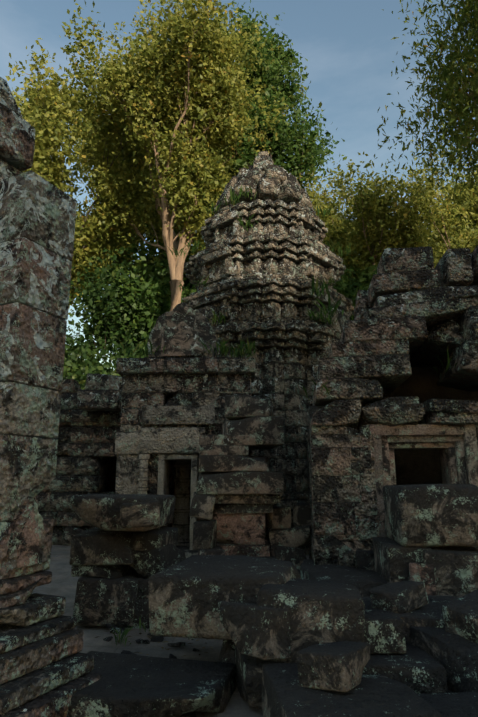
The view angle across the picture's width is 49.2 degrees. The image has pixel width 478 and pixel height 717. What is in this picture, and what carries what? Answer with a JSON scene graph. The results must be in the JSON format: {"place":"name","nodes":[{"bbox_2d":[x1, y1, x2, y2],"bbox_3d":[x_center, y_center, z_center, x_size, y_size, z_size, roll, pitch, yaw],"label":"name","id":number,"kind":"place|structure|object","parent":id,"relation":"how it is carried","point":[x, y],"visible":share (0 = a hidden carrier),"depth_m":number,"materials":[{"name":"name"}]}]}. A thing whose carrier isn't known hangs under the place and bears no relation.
{"place":"outdoors","nodes":[
{"label":"outdoors","id":0,"kind":"place"},
{"bbox_2d":[16,512,39,567],"bbox_3d":[-1.664,1.423,4.126,0.030,0.413,0.225,-6,-14,24],"label":"niche panel","id":1,"kind":"object","parent":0,"point":[28,548],"visible":0.96,"depth_m":4.11,"materials":[{"name":"brown stone"}]},
{"bbox_2d":[33,373,121,544],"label":"gallery wall","id":2,"kind":"structure","parent":0,"point":[89,422],"depth_m":13.73,"materials":[{"name":"grey stone"}]},
{"bbox_2d":[46,0,192,263],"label":"tree","id":3,"kind":"object","parent":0,"point":[81,118],"depth_m":39.85,"materials":[{"name":"green plant"}]},
{"bbox_2d":[32,545,309,716],"bbox_3d":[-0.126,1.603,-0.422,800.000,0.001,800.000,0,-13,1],"label":"ground","id":4,"kind":"structure","parent":0,"point":[63,583],"depth_m":5.42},
{"bbox_2d":[0,77,101,716],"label":"pier","id":5,"kind":"structure","parent":4,"relation":"on","point":[46,666],"depth_m":4.32,"materials":[{"name":"stone"}]},
{"bbox_2d":[6,496,44,571],"bbox_3d":[-1.686,1.379,4.148,0.050,0.551,0.357,-6,-14,24],"label":"carved niche frame","id":6,"kind":"object","parent":5,"relation":"attached to","point":[30,504],"visible":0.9,"depth_m":4.10,"materials":[{"name":"grey stone"}]},
{"bbox_2d":[5,0,155,317],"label":"tree","id":7,"kind":"object","parent":4,"relation":"on","point":[48,163],"depth_m":31.39,"materials":[{"name":"green plant"}]},
{"bbox_2d":[93,310,123,368],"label":"understory tree branches","id":8,"kind":"object","parent":4,"relation":"on","point":[105,341],"visible":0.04,"depth_m":30.31,"materials":[{"name":"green plant"}]},
{"bbox_2d":[103,624,199,716],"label":"path stones","id":9,"kind":"object","parent":4,"relation":"on","point":[153,639],"visible":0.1,"depth_m":5.38,"materials":[{"name":"grey stone"}]},
{"bbox_2d":[95,629,212,715],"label":"leaf litter","id":10,"kind":"object","parent":4,"relation":"on","point":[161,647],"visible":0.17,"depth_m":5.24,"materials":[{"name":"plant"}]},
{"bbox_2d":[116,357,255,526],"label":"porch walls","id":11,"kind":"structure","parent":4,"relation":"on","point":[176,381],"depth_m":10.58,"materials":[{"name":"grey stone"}]},
{"bbox_2d":[138,454,149,493],"bbox_3d":[-1.853,2.787,9.995,0.212,1.877,0.202,0,-13,1],"label":"porch colonnette","id":12,"kind":"object","parent":11,"relation":"attached to","point":[143,478],"visible":0.42,"depth_m":10.05,"materials":[{"name":"beige stone"}]},
{"bbox_2d":[115,405,214,493],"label":"stone blocks","id":13,"kind":"structure","parent":11,"relation":"attached to","point":[130,447],"depth_m":10.24,"materials":[{"name":"grey stone"}]},
{"bbox_2d":[157,454,197,557],"bbox_3d":[-1.193,2.928,10.046,1.272,2.134,1.361,0,-13,1],"label":"door frame","id":14,"kind":"object","parent":11,"relation":"attached to","point":[164,460],"visible":0.33,"depth_m":10.16,"materials":[{"name":"grey stone"}]},
{"bbox_2d":[173,461,190,545],"bbox_3d":[-1.251,3.041,11.587,0.425,2.200,0.404,0,-13,1],"label":"doorway interior","id":15,"kind":"object","parent":11,"relation":"on","point":[182,481],"visible":0.73,"depth_m":11.43,"materials":[{"name":"black stone"}]},
{"bbox_2d":[147,302,218,357],"bbox_3d":[-1.177,-0.533,11.250,1.440,1.204,0.700,0,-13,1],"label":"pediment frame","id":16,"kind":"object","parent":11,"relation":"on","point":[189,316],"depth_m":10.92,"materials":[{"name":"stone"}]},
{"bbox_2d":[161,321,201,355],"bbox_3d":[-1.185,-0.410,10.853,0.862,0.755,0.100,0,-13,1],"label":"porch pediment relief","id":17,"kind":"object","parent":16,"relation":"attached to","point":[181,338],"visible":0.94,"depth_m":10.79},
{"bbox_2d":[213,513,269,556],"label":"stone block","id":18,"kind":"structure","parent":4,"relation":"on","point":[241,534],"depth_m":8.55,"materials":[{"name":"stone"}]},
{"bbox_2d":[189,395,311,569],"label":"dark pier blocks","id":19,"kind":"structure","parent":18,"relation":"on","point":[234,477],"depth_m":8.68,"materials":[{"name":"stone"}]},
{"bbox_2d":[177,198,353,554],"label":"tower blocks","id":20,"kind":"structure","parent":4,"relation":"on","point":[271,262],"depth_m":14.06,"materials":[{"name":"grey stone"}]},
{"bbox_2d":[213,151,312,213],"bbox_3d":[0.773,-5.688,17.246,3.226,2.488,3.159,0,-13,1],"label":"tower top","id":21,"kind":"object","parent":20,"relation":"on","point":[265,176],"visible":0.52,"depth_m":15.97,"materials":[{"name":"grey stone"}]},
{"bbox_2d":[67,484,477,716],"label":"rubble stones","id":22,"kind":"object","parent":4,"relation":"on","point":[376,632],"visible":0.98,"depth_m":4.27,"materials":[{"name":"grey stone"}]},
{"bbox_2d":[409,563,435,594],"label":"stone block","id":23,"kind":"structure","parent":22,"relation":"attached to","point":[421,572],"depth_m":5.74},
{"bbox_2d":[109,185,457,644],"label":"grass tufts","id":24,"kind":"object","parent":4,"relation":"on","point":[223,346],"visible":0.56,"depth_m":10.88,"materials":[{"name":"green plant"}]},
{"bbox_2d":[381,356,477,484],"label":"dark interior","id":25,"kind":"object","parent":4,"relation":"on","point":[417,466],"depth_m":11.88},
{"bbox_3d":[19.879,-2.048,35.644,10.146,23.832,8.149,0,-13,1],"label":"trunk and branches","id":26,"kind":"object","parent":4,"relation":"on","visible":0},
{"bbox_2d":[424,135,477,263],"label":"tree","id":27,"kind":"object","parent":26,"relation":"on","point":[458,201],"visible":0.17,"depth_m":35.27,"materials":[{"name":"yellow plant"}]},
{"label":"understory tree trunk and branches","id":28,"kind":"object","parent":4,"relation":"on","visible":0},
{"bbox_2d":[97,229,197,361],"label":"understory tree leaves","id":29,"kind":"object","parent":28,"relation":"attached to","point":[188,282],"depth_m":32.63,"materials":[{"name":"green plant"}]},
{"bbox_3d":[5.746,1.348,31.835,6.912,15.434,5.872,0,-13,1],"label":"understory tree trunk and branches","id":30,"kind":"object","parent":4,"relation":"on","visible":0},
{"bbox_2d":[333,255,433,319],"bbox_3d":[6.084,-1.623,30.861,12.347,13.744,9.123,6,-14,-24],"label":"tree","id":31,"kind":"object","parent":30,"relation":"attached to","point":[364,279],"visible":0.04,"depth_m":29.69,"materials":[{"name":"green plant"}]},
{"bbox_2d":[82,0,306,310],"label":"tree","id":32,"kind":"object","parent":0,"point":[211,48],"depth_m":27.04,"materials":[{"name":"green plant"}]},
{"bbox_2d":[0,0,477,373],"label":"sky","id":33,"kind":"structure","parent":0,"point":[348,47],"materials":[{"name":"blue"}]},
{"bbox_2d":[211,0,346,193],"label":"tree","id":34,"kind":"object","parent":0,"point":[278,63],"depth_m":36.84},
{"bbox_2d":[282,138,477,286],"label":"tree","id":35,"kind":"object","parent":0,"point":[385,206],"depth_m":30.13,"materials":[{"name":"green plant"}]},
{"bbox_2d":[306,245,477,567],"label":"gallery walls","id":36,"kind":"structure","parent":0,"point":[414,304],"depth_m":7.81,"materials":[{"name":"grey stone"}]},
{"bbox_2d":[365,423,477,548],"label":"gallery door frame","id":37,"kind":"object","parent":36,"relation":"attached to","point":[456,446],"visible":0.56,"depth_m":7.54,"materials":[{"name":"grey stone"}]},
{"bbox_2d":[372,0,477,231],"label":"tree","id":38,"kind":"object","parent":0,"point":[455,105],"depth_m":18.00,"materials":[{"name":"green plant"}]},
{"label":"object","id":39,"kind":"object","parent":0,"visible":0},
{"bbox_2d":[63,248,183,388],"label":"understory tree leaves","id":40,"kind":"object","parent":39,"relation":"on","point":[98,294],"visible":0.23,"depth_m":29.76,"materials":[{"name":"green plant"}]},
{"bbox_2d":[68,215,196,354],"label":"understory tree leaves","id":41,"kind":"object","parent":39,"relation":"attached to","point":[153,286],"visible":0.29,"depth_m":29.56,"materials":[{"name":"green plant"}]}
]}

